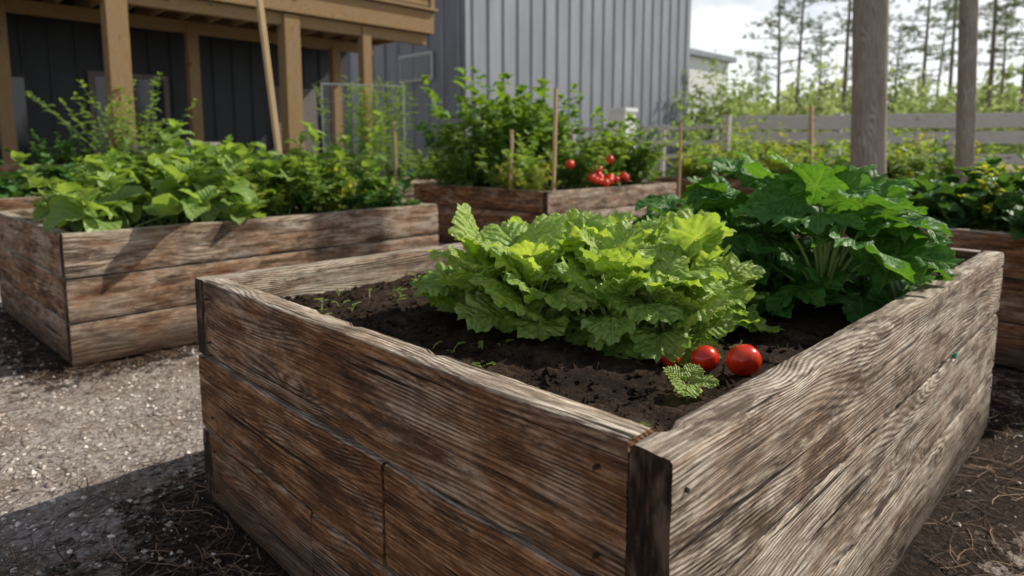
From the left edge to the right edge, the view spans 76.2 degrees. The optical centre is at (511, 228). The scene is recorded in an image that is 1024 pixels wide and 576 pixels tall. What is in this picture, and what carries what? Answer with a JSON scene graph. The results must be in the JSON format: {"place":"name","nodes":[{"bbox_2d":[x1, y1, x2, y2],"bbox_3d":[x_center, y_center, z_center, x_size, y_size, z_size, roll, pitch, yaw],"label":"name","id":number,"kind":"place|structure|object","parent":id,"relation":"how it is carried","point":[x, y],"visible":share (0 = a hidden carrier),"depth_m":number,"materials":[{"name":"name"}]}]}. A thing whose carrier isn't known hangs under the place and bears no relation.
{"place":"outdoors","nodes":[
{"label":"outdoors","id":0,"kind":"place"},
{"bbox_2d":[5,0,350,171],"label":"walls","id":1,"kind":"structure","parent":0,"point":[56,58],"depth_m":12.22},
{"bbox_2d":[0,71,317,164],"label":"windows and doors","id":2,"kind":"structure","parent":1,"relation":"attached to","point":[23,105],"depth_m":11.52,"materials":[{"name":"black glass"}]},
{"bbox_2d":[0,165,1023,575],"bbox_3d":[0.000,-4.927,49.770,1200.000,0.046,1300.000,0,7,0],"label":"ground","id":3,"kind":"structure","parent":0,"point":[916,559],"depth_m":2.32,"materials":[{"name":"gravel"}]},
{"bbox_2d":[0,196,47,210],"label":"raised garden bed","id":4,"kind":"object","parent":3,"relation":"on","point":[16,203],"visible":0.07,"depth_m":5.87,"materials":[{"name":"brown wood"}]},
{"bbox_2d":[0,164,35,197],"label":"chard plant","id":5,"kind":"object","parent":4,"relation":"on","point":[8,187],"visible":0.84,"depth_m":6.09,"materials":[{"name":"green plant"}]},
{"bbox_2d":[14,152,71,196],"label":"chard plant","id":6,"kind":"object","parent":4,"relation":"on","point":[47,160],"visible":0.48,"depth_m":6.47,"materials":[{"name":"green plant"}]},
{"bbox_2d":[0,165,63,179],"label":"wooden planter","id":7,"kind":"object","parent":3,"relation":"on","point":[11,168],"visible":0.02,"depth_m":8.39,"materials":[{"name":"brown wood"}]},
{"bbox_2d":[3,128,94,164],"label":"garden shrub","id":8,"kind":"object","parent":7,"relation":"in","point":[60,158],"visible":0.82,"depth_m":8.52,"materials":[{"name":"green plant"}]},
{"bbox_2d":[25,72,197,168],"bbox_3d":[-4.982,-1.284,8.420,1.485,1.434,1.748,2,7,19],"label":"garden shrub","id":9,"kind":"object","parent":7,"relation":"in","point":[120,134],"visible":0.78,"depth_m":8.39,"materials":[{"name":"green plant"}]},
{"bbox_2d":[0,201,438,367],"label":"raised garden bed","id":10,"kind":"object","parent":3,"relation":"on","point":[83,297],"visible":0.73,"depth_m":3.84,"materials":[{"name":"brown wood"}]},
{"bbox_2d":[10,150,155,229],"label":"basil plant","id":11,"kind":"object","parent":10,"relation":"on","point":[41,211],"visible":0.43,"depth_m":3.97,"materials":[{"name":"green plant"}]},
{"bbox_2d":[68,154,176,232],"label":"chard plant","id":12,"kind":"object","parent":10,"relation":"on","point":[92,168],"visible":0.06,"depth_m":4.16,"materials":[{"name":"green plant"}]},
{"bbox_2d":[42,151,225,236],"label":"chard plant","id":13,"kind":"object","parent":10,"relation":"on","point":[73,201],"visible":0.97,"depth_m":3.73,"materials":[{"name":"green plant"}]},
{"bbox_2d":[103,134,233,224],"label":"pepper plant","id":14,"kind":"object","parent":10,"relation":"on","point":[114,152],"visible":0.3,"depth_m":4.26,"materials":[{"name":"green plant"}]},
{"bbox_2d":[127,138,218,223],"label":"basil plant","id":15,"kind":"object","parent":10,"relation":"on","point":[179,145],"visible":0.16,"depth_m":4.50,"materials":[{"name":"green plant"}]},
{"bbox_2d":[110,160,243,224],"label":"basil plant","id":16,"kind":"object","parent":10,"relation":"on","point":[232,182],"visible":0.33,"depth_m":4.10,"materials":[{"name":"green plant"}]},
{"bbox_2d":[147,142,269,223],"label":"chard plant","id":17,"kind":"object","parent":10,"relation":"on","point":[244,207],"visible":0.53,"depth_m":4.08,"materials":[{"name":"green plant"}]},
{"bbox_2d":[162,138,301,194],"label":"chard plant","id":18,"kind":"object","parent":10,"relation":"on","point":[200,144],"visible":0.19,"depth_m":4.84,"materials":[{"name":"green plant"}]},
{"bbox_2d":[168,148,310,220],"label":"chard plant","id":19,"kind":"object","parent":10,"relation":"on","point":[291,171],"visible":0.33,"depth_m":4.82,"materials":[{"name":"green plant"}]},
{"bbox_2d":[205,153,298,214],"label":"chard plant","id":20,"kind":"object","parent":10,"relation":"on","point":[270,167],"visible":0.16,"depth_m":4.71,"materials":[{"name":"green plant"}]},
{"bbox_2d":[138,110,394,224],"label":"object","id":21,"kind":"object","parent":10,"relation":"on","point":[166,136],"visible":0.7,"depth_m":4.97,"materials":[{"name":"green plant"}]},
{"bbox_2d":[220,147,316,215],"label":"basil plant","id":22,"kind":"object","parent":10,"relation":"on","point":[288,196],"visible":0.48,"depth_m":4.78,"materials":[{"name":"green plant"}]},
{"bbox_2d":[256,0,281,156],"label":"garden stake","id":23,"kind":"object","parent":10,"relation":"on","point":[268,72],"visible":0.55,"depth_m":5.79,"materials":[{"name":"brown wood"}]},
{"bbox_2d":[281,151,386,212],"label":"basil plant","id":24,"kind":"object","parent":10,"relation":"on","point":[316,189],"visible":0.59,"depth_m":4.86,"materials":[{"name":"green plant"}]},
{"bbox_2d":[307,164,364,211],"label":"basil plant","id":25,"kind":"object","parent":10,"relation":"on","point":[335,184],"visible":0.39,"depth_m":5.02,"materials":[{"name":"green plant"}]},
{"bbox_2d":[295,178,382,213],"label":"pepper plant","id":26,"kind":"object","parent":10,"relation":"on","point":[309,207],"visible":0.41,"depth_m":4.92,"materials":[{"name":"green plant"}]},
{"bbox_2d":[353,170,421,208],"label":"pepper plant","id":27,"kind":"object","parent":10,"relation":"on","point":[380,200],"visible":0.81,"depth_m":5.07,"materials":[{"name":"green plant"}]},
{"bbox_2d":[0,0,438,169],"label":"deck","id":28,"kind":"structure","parent":3,"relation":"on","point":[361,28],"depth_m":10.90,"materials":[{"name":"wood"}]},
{"bbox_2d":[320,83,405,176],"bbox_3d":[-2.350,-1.198,10.432,1.295,2.166,0.032,-2,7,-18],"label":"garden trellis","id":29,"kind":"object","parent":3,"relation":"on","point":[353,102],"visible":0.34,"depth_m":10.28,"materials":[{"name":"metal"}]},
{"bbox_2d":[353,177,448,200],"bbox_3d":[-2.157,-0.338,9.435,1.156,0.702,4.107,7,10,45],"label":"raised garden bed","id":30,"kind":"object","parent":3,"relation":"on","point":[410,195],"visible":0.04,"depth_m":9.32,"materials":[{"name":"brown wood"}]},
{"bbox_2d":[313,75,417,182],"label":"asparagus plant","id":31,"kind":"object","parent":30,"relation":"on","point":[385,127],"visible":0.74,"depth_m":9.39,"materials":[{"name":"green plant"}]},
{"bbox_2d":[414,120,467,173],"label":"potted plant","id":32,"kind":"object","parent":3,"relation":"on","point":[429,136],"visible":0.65,"depth_m":14.08,"materials":[{"name":"green plant"}]},
{"bbox_2d":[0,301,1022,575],"bbox_3d":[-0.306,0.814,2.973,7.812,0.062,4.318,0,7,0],"label":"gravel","id":33,"kind":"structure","parent":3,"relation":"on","point":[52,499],"depth_m":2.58,"materials":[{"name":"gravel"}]},
{"bbox_2d":[0,309,1023,575],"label":"pine straw","id":34,"kind":"object","parent":3,"relation":"on","point":[260,573],"visible":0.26,"depth_m":2.12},
{"bbox_2d":[414,181,676,243],"bbox_3d":[0.439,-0.227,8.443,2.306,0.722,2.505,7,10,45],"label":"raised garden bed","id":35,"kind":"object","parent":3,"relation":"on","point":[496,206],"visible":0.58,"depth_m":7.47,"materials":[{"name":"brown wood"}]},
{"bbox_2d":[406,138,466,184],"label":"marigold plant","id":36,"kind":"object","parent":35,"relation":"on","point":[424,167],"visible":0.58,"depth_m":8.42,"materials":[{"name":"green plant"}]},
{"bbox_2d":[426,132,487,185],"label":"marigold plant","id":37,"kind":"object","parent":35,"relation":"on","point":[466,178],"visible":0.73,"depth_m":7.84,"materials":[{"name":"green plant"}]},
{"bbox_2d":[430,139,488,186],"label":"marigold plant","id":38,"kind":"object","parent":35,"relation":"on","point":[480,157],"visible":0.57,"depth_m":7.84,"materials":[{"name":"green plant"}]},
{"bbox_2d":[420,67,524,186],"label":"tomato vine","id":39,"kind":"object","parent":35,"relation":"on","point":[447,129],"visible":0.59,"depth_m":8.16,"materials":[{"name":"green plant"}]},
{"bbox_2d":[456,89,545,169],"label":"tomato vine","id":40,"kind":"object","parent":35,"relation":"on","point":[504,98],"visible":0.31,"depth_m":7.94,"materials":[{"name":"green plant"}]},
{"bbox_2d":[466,97,544,187],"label":"tomato vine","id":41,"kind":"object","parent":35,"relation":"on","point":[492,134],"visible":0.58,"depth_m":7.83,"materials":[{"name":"green plant"}]},
{"bbox_2d":[467,67,559,180],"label":"tomato vine","id":42,"kind":"object","parent":35,"relation":"on","point":[527,96],"visible":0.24,"depth_m":8.07,"materials":[{"name":"green plant"}]},
{"bbox_2d":[492,142,545,183],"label":"pepper plant","id":43,"kind":"object","parent":35,"relation":"on","point":[534,161],"visible":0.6,"depth_m":7.31,"materials":[{"name":"green plant"}]},
{"bbox_2d":[509,78,583,188],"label":"tomato vine","id":44,"kind":"object","parent":35,"relation":"on","point":[519,101],"visible":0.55,"depth_m":8.28,"materials":[{"name":"green plant"}]},
{"bbox_2d":[551,88,557,190],"bbox_3d":[0.461,-0.850,7.048,0.054,1.301,0.052,7,10,45],"label":"garden stake","id":45,"kind":"object","parent":35,"relation":"on","point":[554,152],"visible":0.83,"depth_m":7.02,"materials":[{"name":"brown wood"}]},
{"bbox_2d":[545,144,586,189],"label":"pepper plant","id":46,"kind":"object","parent":35,"relation":"on","point":[564,171],"visible":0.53,"depth_m":7.72,"materials":[{"name":"green plant"}]},
{"bbox_2d":[559,135,608,189],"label":"pepper plant","id":47,"kind":"object","parent":35,"relation":"on","point":[589,165],"visible":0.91,"depth_m":7.57,"materials":[{"name":"green plant"}]},
{"bbox_2d":[570,120,619,187],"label":"pepper plant","id":48,"kind":"object","parent":35,"relation":"on","point":[589,145],"visible":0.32,"depth_m":7.82,"materials":[{"name":"green plant"}]},
{"bbox_2d":[565,154,629,186],"bbox_3d":[0.995,-0.661,7.504,1.046,0.383,0.219,-7,10,-44],"label":"tomato cluster","id":49,"kind":"object","parent":35,"relation":"on","point":[597,177],"visible":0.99,"depth_m":7.49,"materials":[{"name":"red plant"}]},
{"bbox_2d":[571,106,624,158],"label":"pepper plant","id":50,"kind":"object","parent":35,"relation":"on","point":[597,126],"visible":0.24,"depth_m":8.40,"materials":[{"name":"green plant"}]},
{"bbox_2d":[576,135,635,188],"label":"pepper plant","id":51,"kind":"object","parent":35,"relation":"on","point":[613,163],"visible":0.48,"depth_m":7.90,"materials":[{"name":"green plant"}]},
{"bbox_2d":[557,121,660,185],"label":"pepper plant","id":52,"kind":"object","parent":35,"relation":"on","point":[641,151],"visible":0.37,"depth_m":8.44,"materials":[{"name":"green plant"}]},
{"bbox_2d":[588,112,653,187],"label":"pepper plant","id":53,"kind":"object","parent":35,"relation":"on","point":[620,146],"visible":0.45,"depth_m":8.19,"materials":[{"name":"green plant"}]},
{"bbox_2d":[616,131,664,185],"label":"pepper plant","id":54,"kind":"object","parent":35,"relation":"on","point":[643,174],"visible":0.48,"depth_m":8.33,"materials":[{"name":"green plant"}]},
{"bbox_2d":[612,129,671,184],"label":"pepper plant","id":55,"kind":"object","parent":35,"relation":"on","point":[642,163],"visible":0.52,"depth_m":8.41,"materials":[{"name":"green plant"}]},
{"bbox_2d":[195,219,1003,575],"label":"raised garden bed","id":56,"kind":"object","parent":3,"relation":"on","point":[375,435],"visible":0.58,"depth_m":1.44,"materials":[{"name":"brown wood"}]},
{"bbox_2d":[410,203,523,312],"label":"lettuce plant","id":57,"kind":"object","parent":56,"relation":"on","point":[442,286],"visible":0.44,"depth_m":1.95,"materials":[{"name":"green plant"}]},
{"bbox_2d":[314,273,692,425],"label":"seedlings","id":58,"kind":"object","parent":56,"relation":"on","point":[480,343],"visible":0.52,"depth_m":1.96,"materials":[{"name":"green plant"}]},
{"bbox_2d":[453,213,602,340],"bbox_3d":[0.063,0.123,1.840,0.488,0.329,0.460,0,7,0],"label":"lettuce plant","id":59,"kind":"object","parent":56,"relation":"on","point":[527,252],"visible":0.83,"depth_m":1.77,"materials":[{"name":"green plant"}]},
{"bbox_2d":[516,213,612,327],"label":"lettuce plant","id":60,"kind":"object","parent":56,"relation":"on","point":[599,222],"visible":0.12,"depth_m":1.87,"materials":[{"name":"green plant"}]},
{"bbox_2d":[546,213,672,311],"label":"lettuce plant","id":61,"kind":"object","parent":56,"relation":"on","point":[657,228],"visible":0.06,"depth_m":1.93,"materials":[{"name":"green plant"}]},
{"bbox_2d":[529,219,701,359],"bbox_3d":[0.275,0.140,1.745,0.466,0.319,0.436,0,7,0],"label":"lettuce plant","id":62,"kind":"object","parent":56,"relation":"on","point":[619,246],"visible":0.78,"depth_m":1.66,"materials":[{"name":"green plant"}]},
{"bbox_2d":[587,247,748,364],"bbox_3d":[0.412,0.185,1.688,0.356,0.243,0.392,7,10,44],"label":"lettuce plant","id":63,"kind":"object","parent":56,"relation":"on","point":[713,314],"visible":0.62,"depth_m":1.62,"materials":[{"name":"green plant"}]},
{"bbox_2d":[588,212,783,344],"bbox_3d":[0.488,0.119,1.816,0.462,0.343,0.452,-7,10,-44],"label":"lettuce plant","id":64,"kind":"object","parent":56,"relation":"on","point":[696,239],"visible":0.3,"depth_m":1.77,"materials":[{"name":"green plant"}]},
{"bbox_2d":[663,363,718,397],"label":"lettuce seedling","id":65,"kind":"object","parent":56,"relation":"on","point":[689,373],"visible":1,"depth_m":1.39,"materials":[{"name":"green plant"}]},
{"bbox_2d":[632,177,752,260],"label":"squash plant","id":66,"kind":"object","parent":56,"relation":"on","point":[653,202],"visible":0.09,"depth_m":2.68,"materials":[{"name":"green plant"}]},
{"bbox_2d":[640,208,769,311],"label":"lettuce plant","id":67,"kind":"object","parent":56,"relation":"on","point":[758,299],"visible":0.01,"depth_m":2.07,"materials":[{"name":"green plant"}]},
{"bbox_2d":[690,343,719,371],"bbox_3d":[0.449,0.303,1.526,0.068,0.065,0.067,0,7,0],"label":"tomato","id":68,"kind":"object","parent":56,"relation":"on","point":[706,357],"visible":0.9,"depth_m":1.50,"materials":[{"name":"red plant"}]},
{"bbox_2d":[726,340,761,376],"bbox_3d":[0.532,0.300,1.498,0.078,0.081,0.077,6,9,41],"label":"tomato","id":69,"kind":"object","parent":56,"relation":"on","point":[743,360],"visible":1,"depth_m":1.47,"materials":[{"name":"red plant"}]},
{"bbox_2d":[687,151,853,302],"bbox_3d":[0.946,-0.037,2.448,0.725,0.500,0.724,0,7,0],"label":"squash plant","id":70,"kind":"object","parent":56,"relation":"on","point":[729,199],"visible":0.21,"depth_m":2.39,"materials":[{"name":"green plant"}]},
{"bbox_2d":[757,164,929,308],"bbox_3d":[1.190,-0.003,2.347,0.674,0.456,0.679,-4,8,-30],"label":"squash plant","id":71,"kind":"object","parent":56,"relation":"on","point":[894,192],"visible":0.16,"depth_m":2.19,"materials":[{"name":"green plant"}]},
{"bbox_2d":[725,150,964,322],"bbox_3d":[1.002,0.003,2.101,0.749,0.505,0.777,0,7,0],"label":"squash plant","id":72,"kind":"object","parent":56,"relation":"on","point":[897,262],"visible":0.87,"depth_m":2.01,"materials":[{"name":"green plant"}]},
{"bbox_2d":[607,107,637,180],"bbox_3d":[2.492,-1.693,14.896,0.520,2.060,0.544,7,10,45],"label":"utility cabinet","id":73,"kind":"object","parent":3,"relation":"on","point":[617,114],"visible":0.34,"depth_m":14.63,"materials":[{"name":"metal"}]},
{"bbox_2d":[570,124,721,176],"bbox_3d":[3.134,-1.649,15.991,4.038,1.706,0.109,6,9,38],"label":"wooden fence","id":74,"kind":"object","parent":3,"relation":"on","point":[664,128],"visible":0.27,"depth_m":15.43,"materials":[{"name":"grey wood"}]},
{"bbox_2d":[655,175,758,224],"bbox_3d":[4.061,-0.325,9.248,1.308,0.722,3.908,-7,10,-45],"label":"raised garden bed","id":75,"kind":"object","parent":3,"relation":"on","point":[735,184],"visible":0.08,"depth_m":9.79,"materials":[{"name":"brown wood"}]},
{"bbox_2d":[802,139,849,168],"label":"bean plant","id":76,"kind":"object","parent":75,"relation":"on","point":[845,158],"visible":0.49,"depth_m":8.38,"materials":[{"name":"green plant"}]},
{"bbox_2d":[886,126,913,178],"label":"bean plant","id":77,"kind":"object","parent":75,"relation":"on","point":[900,171],"visible":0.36,"depth_m":8.26,"materials":[{"name":"green plant"}]},
{"bbox_2d":[892,129,949,179],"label":"bean plant","id":78,"kind":"object","parent":75,"relation":"on","point":[915,166],"visible":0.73,"depth_m":7.74,"materials":[{"name":"green plant"}]},
{"bbox_2d":[927,141,1002,179],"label":"bean plant","id":79,"kind":"object","parent":75,"relation":"on","point":[946,160],"visible":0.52,"depth_m":7.79,"materials":[{"name":"green plant"}]},
{"bbox_2d":[688,48,736,137],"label":"white outbuilding","id":80,"kind":"structure","parent":3,"relation":"on","point":[697,58],"depth_m":28.21,"materials":[{"name":"paint"}]},
{"bbox_2d":[671,69,781,174],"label":"garden shrub","id":81,"kind":"object","parent":3,"relation":"on","point":[691,123],"visible":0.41,"depth_m":11.64,"materials":[{"name":"green plant"}]},
{"bbox_2d":[733,0,829,114],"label":"pine tree","id":82,"kind":"object","parent":3,"relation":"on","point":[770,24],"visible":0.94,"depth_m":45.95,"materials":[{"name":"green plant"}]},
{"bbox_2d":[769,0,850,131],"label":"pine tree","id":83,"kind":"object","parent":3,"relation":"on","point":[793,21],"visible":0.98,"depth_m":43.76,"materials":[{"name":"green plant"}]},
{"bbox_2d":[789,21,847,146],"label":"pine tree","id":84,"kind":"object","parent":3,"relation":"on","point":[819,71],"visible":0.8,"depth_m":50.73,"materials":[{"name":"green plant"}]},
{"bbox_2d":[644,49,1023,179],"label":"hedge","id":85,"kind":"object","parent":3,"relation":"on","point":[703,118],"visible":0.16,"depth_m":24.62,"materials":[{"name":"plant"}]},
{"bbox_2d":[818,0,852,149],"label":"pine tree","id":86,"kind":"object","parent":3,"relation":"on","point":[848,22],"visible":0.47,"depth_m":42.77,"materials":[{"name":"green plant"}]},
{"bbox_2d":[850,0,888,175],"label":"wooden post","id":87,"kind":"object","parent":3,"relation":"on","point":[870,39],"visible":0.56,"depth_m":5.98,"materials":[{"name":"grey wood"}]},
{"bbox_2d":[721,112,1023,175],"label":"wooden fence","id":88,"kind":"object","parent":3,"relation":"on","point":[837,123],"visible":0.41,"depth_m":13.73,"materials":[{"name":"grey wood"}]},
{"bbox_2d":[727,62,1023,151],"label":"tree line","id":89,"kind":"object","parent":3,"relation":"on","point":[784,94],"visible":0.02,"depth_m":56.08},
{"bbox_2d":[888,23,923,131],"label":"pine tree","id":90,"kind":"object","parent":3,"relation":"on","point":[898,64],"visible":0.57,"depth_m":58.59,"materials":[{"name":"green plant"}]},
{"bbox_2d":[889,0,952,153],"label":"pine tree","id":91,"kind":"object","parent":3,"relation":"on","point":[925,48],"visible":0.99,"depth_m":44.82,"materials":[{"name":"green plant"}]},
{"bbox_2d":[844,227,1023,369],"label":"raised garden bed","id":92,"kind":"object","parent":3,"relation":"on","point":[1009,348],"visible":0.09,"depth_m":3.47,"materials":[{"name":"brown wood"}]},
{"bbox_2d":[887,169,954,216],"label":"chard plant","id":93,"kind":"object","parent":92,"relation":"on","point":[930,175],"visible":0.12,"depth_m":4.24,"materials":[{"name":"green plant"}]},
{"bbox_2d":[910,173,999,229],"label":"chard plant","id":94,"kind":"object","parent":92,"relation":"on","point":[931,194],"visible":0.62,"depth_m":3.82,"materials":[{"name":"green plant"}]},
{"bbox_2d":[937,163,1023,230],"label":"chard plant","id":95,"kind":"object","parent":92,"relation":"on","point":[973,200],"visible":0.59,"depth_m":3.82,"materials":[{"name":"green plant"}]},
{"bbox_2d":[950,164,1010,230],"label":"marigold plant","id":96,"kind":"object","parent":92,"relation":"on","point":[989,206],"visible":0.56,"depth_m":3.79,"materials":[{"name":"green plant"}]},
{"bbox_2d":[941,152,1023,231],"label":"chard plant","id":97,"kind":"object","parent":92,"relation":"on","point":[952,178],"visible":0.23,"depth_m":4.06,"materials":[{"name":"green plant"}]},
{"bbox_2d":[982,170,1023,225],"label":"chard plant","id":98,"kind":"object","parent":92,"relation":"on","point":[1010,200],"visible":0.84,"depth_m":3.56,"materials":[{"name":"green plant"}]},
{"bbox_2d":[994,197,1023,240],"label":"chard plant","id":99,"kind":"object","parent":92,"relation":"on","point":[1017,230],"visible":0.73,"depth_m":3.41,"materials":[{"name":"green plant"}]},
{"bbox_2d":[900,4,981,105],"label":"pine tree","id":100,"kind":"object","parent":3,"relation":"on","point":[942,52],"visible":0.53,"depth_m":53.58,"materials":[{"name":"green plant"}]},
{"bbox_2d":[932,0,999,146],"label":"pine tree","id":101,"kind":"object","parent":3,"relation":"on","point":[954,27],"visible":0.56,"depth_m":42.73,"materials":[{"name":"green plant"}]},
{"bbox_2d":[955,0,978,183],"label":"wooden post","id":102,"kind":"object","parent":3,"relation":"on","point":[966,87],"visible":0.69,"depth_m":7.11,"materials":[{"name":"grey wood"}]},
{"bbox_2d":[942,0,1023,153],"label":"pine tree","id":103,"kind":"object","parent":3,"relation":"on","point":[996,9],"visible":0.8,"depth_m":39.01,"materials":[{"name":"green plant"}]},
{"bbox_2d":[977,0,1023,153],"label":"pine tree","id":104,"kind":"object","parent":3,"relation":"on","point":[1003,71],"visible":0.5,"depth_m":50.64,"materials":[{"name":"green plant"}]},
{"bbox_2d":[979,0,1023,165],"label":"pine tree","id":105,"kind":"object","parent":3,"relation":"on","point":[1015,44],"visible":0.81,"depth_m":42.25,"materials":[{"name":"green plant"}]},
{"bbox_2d":[348,0,691,179],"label":"metal building","id":106,"kind":"structure","parent":0,"point":[605,54],"depth_m":20.32,"materials":[{"name":"grey metal"}]},
{"bbox_2d":[690,0,1023,111],"label":"sky","id":107,"kind":"structure","parent":0,"point":[720,25],"materials":[{"name":"white"}]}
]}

